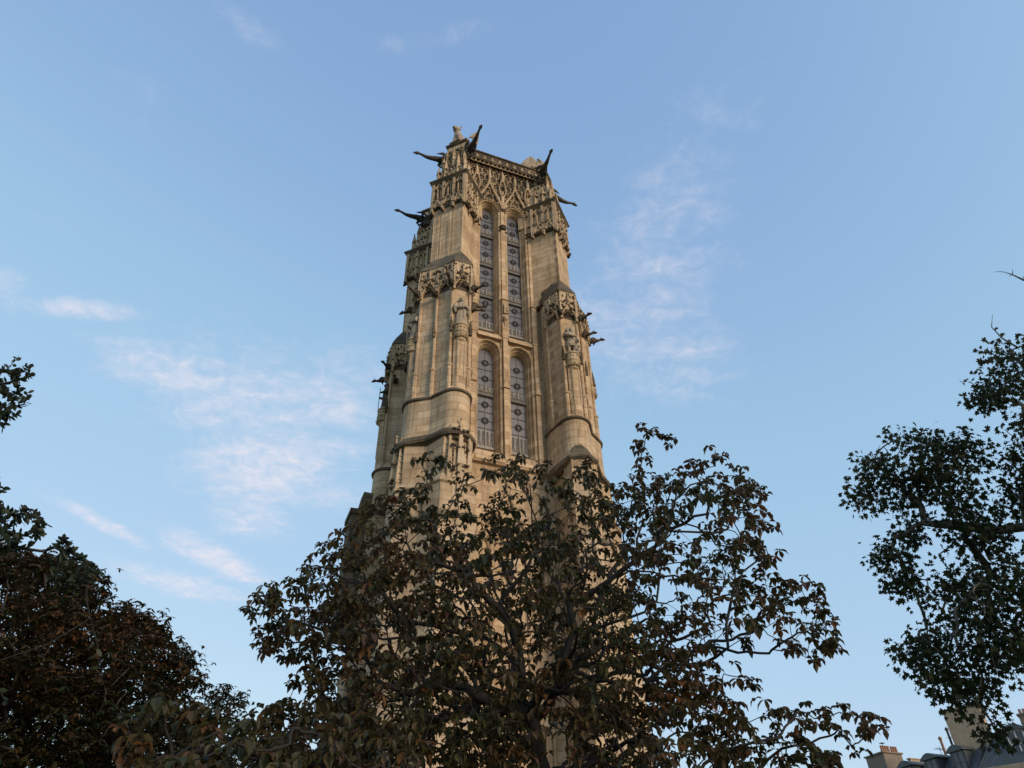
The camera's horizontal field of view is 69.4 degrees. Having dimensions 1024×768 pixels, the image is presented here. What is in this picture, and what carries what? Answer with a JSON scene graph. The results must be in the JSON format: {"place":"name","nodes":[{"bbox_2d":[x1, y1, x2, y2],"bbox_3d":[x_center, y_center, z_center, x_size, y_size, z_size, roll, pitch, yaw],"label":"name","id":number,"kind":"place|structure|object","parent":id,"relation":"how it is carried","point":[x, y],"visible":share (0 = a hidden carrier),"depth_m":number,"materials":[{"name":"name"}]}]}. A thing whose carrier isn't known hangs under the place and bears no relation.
{"place":"outdoors","nodes":[
{"label":"outdoors","id":0,"kind":"place"},
{"bbox_2d":[0,0,1023,767],"label":"sky","id":1,"kind":"structure","parent":0,"point":[793,224],"materials":[{"name":"blue"}]},
{"label":"ground","id":2,"kind":"structure","parent":0,"visible":0},
{"bbox_2d":[0,356,104,705],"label":"elm tree","id":3,"kind":"object","parent":2,"relation":"on","point":[37,530],"visible":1,"depth_m":7.60,"materials":[{"name":"green plant"}]},
{"bbox_2d":[0,538,216,767],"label":"chestnut tree","id":4,"kind":"object","parent":2,"relation":"on","point":[69,693],"visible":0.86,"depth_m":12.89,"materials":[{"name":"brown plant"}]},
{"bbox_2d":[109,422,891,767],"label":"buckeye tree","id":5,"kind":"object","parent":2,"relation":"on","point":[339,736],"visible":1,"depth_m":8.74,"materials":[{"name":"green plant"}]},
{"bbox_2d":[863,727,986,767],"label":"mansard house","id":6,"kind":"structure","parent":2,"relation":"on","point":[960,756],"depth_m":63.29,"materials":[{"name":"beige paint"}]},
{"bbox_2d":[838,269,1023,756],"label":"plane tree","id":7,"kind":"object","parent":2,"relation":"on","point":[928,477],"visible":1,"depth_m":18.99,"materials":[{"name":"green plant"}]},
{"bbox_2d":[944,705,1023,767],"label":"corner house","id":8,"kind":"structure","parent":2,"relation":"on","point":[960,733],"depth_m":59.91,"materials":[{"name":"beige paint"}]},
{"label":"path","id":9,"kind":"structure","parent":0,"visible":0},
{"bbox_2d":[192,683,257,767],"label":"chestnut tree","id":10,"kind":"object","parent":9,"relation":"on","point":[229,712],"visible":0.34,"depth_m":23.96,"materials":[{"name":"green plant"}]},
{"bbox_2d":[333,124,652,767],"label":"gothic tower","id":11,"kind":"structure","parent":9,"relation":"on","point":[505,372],"depth_m":43.23,"materials":[{"name":"stone"}]},
{"bbox_2d":[377,383,388,412],"bbox_3d":[-8.322,0.853,48.392,0.756,2.313,1.076,13,-42,-17],"label":"robed statue","id":12,"kind":"object","parent":11,"relation":"on","point":[384,397],"visible":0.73,"depth_m":48.17,"materials":[{"name":"grey stone"}]},
{"bbox_2d":[406,313,418,340],"bbox_3d":[-5.768,-3.325,43.460,0.759,2.319,1.076,13,-42,-17],"label":"robed statue","id":13,"kind":"object","parent":11,"relation":"on","point":[414,325],"visible":0.67,"depth_m":43.27,"materials":[{"name":"stone"}]},
{"bbox_2d":[453,297,470,322],"bbox_3d":[-2.882,-4.155,42.506,0.821,2.294,0.864,-18,-42,19],"label":"saint statue","id":14,"kind":"object","parent":11,"relation":"on","point":[461,308],"visible":0.84,"depth_m":42.37,"materials":[{"name":"stone"}]},
{"bbox_2d":[449,125,478,144],"bbox_3d":[-4.026,-18.999,57.823,2.433,2.400,2.120,-21,-44,22],"label":"winged ox statue","id":15,"kind":"object","parent":11,"relation":"on","point":[458,135],"visible":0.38,"depth_m":57.54,"materials":[{"name":"stone"}]},
{"bbox_2d":[477,350,493,451],"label":"window","id":16,"kind":"structure","parent":11,"relation":"in","point":[485,434],"depth_m":42.75,"materials":[{"name":"grey glass"}]},
{"bbox_2d":[478,210,493,332],"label":"window","id":17,"kind":"structure","parent":11,"relation":"in","point":[486,234],"depth_m":49.87,"materials":[{"name":"grey glass"}]},
{"bbox_2d":[506,218,523,340],"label":"window","id":18,"kind":"structure","parent":11,"relation":"in","point":[513,260],"depth_m":50.43,"materials":[{"name":"grey glass"}]},
{"bbox_2d":[510,358,528,458],"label":"window","id":19,"kind":"structure","parent":11,"relation":"in","point":[517,387],"depth_m":43.42,"materials":[{"name":"grey glass"}]},
{"bbox_2d":[521,156,543,167],"bbox_3d":[1.656,-17.417,59.644,2.382,2.072,1.086,5,-40,-8],"label":"winged lion statue","id":20,"kind":"object","parent":11,"relation":"on","point":[531,162],"visible":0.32,"depth_m":59.41,"materials":[{"name":"stone"}]},
{"bbox_2d":[563,327,580,353],"bbox_3d":[3.633,-2.624,44.579,1.058,2.316,0.705,13,-42,-17],"label":"prophet statue","id":21,"kind":"object","parent":11,"relation":"on","point":[572,338],"visible":0.9,"depth_m":44.43,"materials":[{"name":"stone"}]}
]}

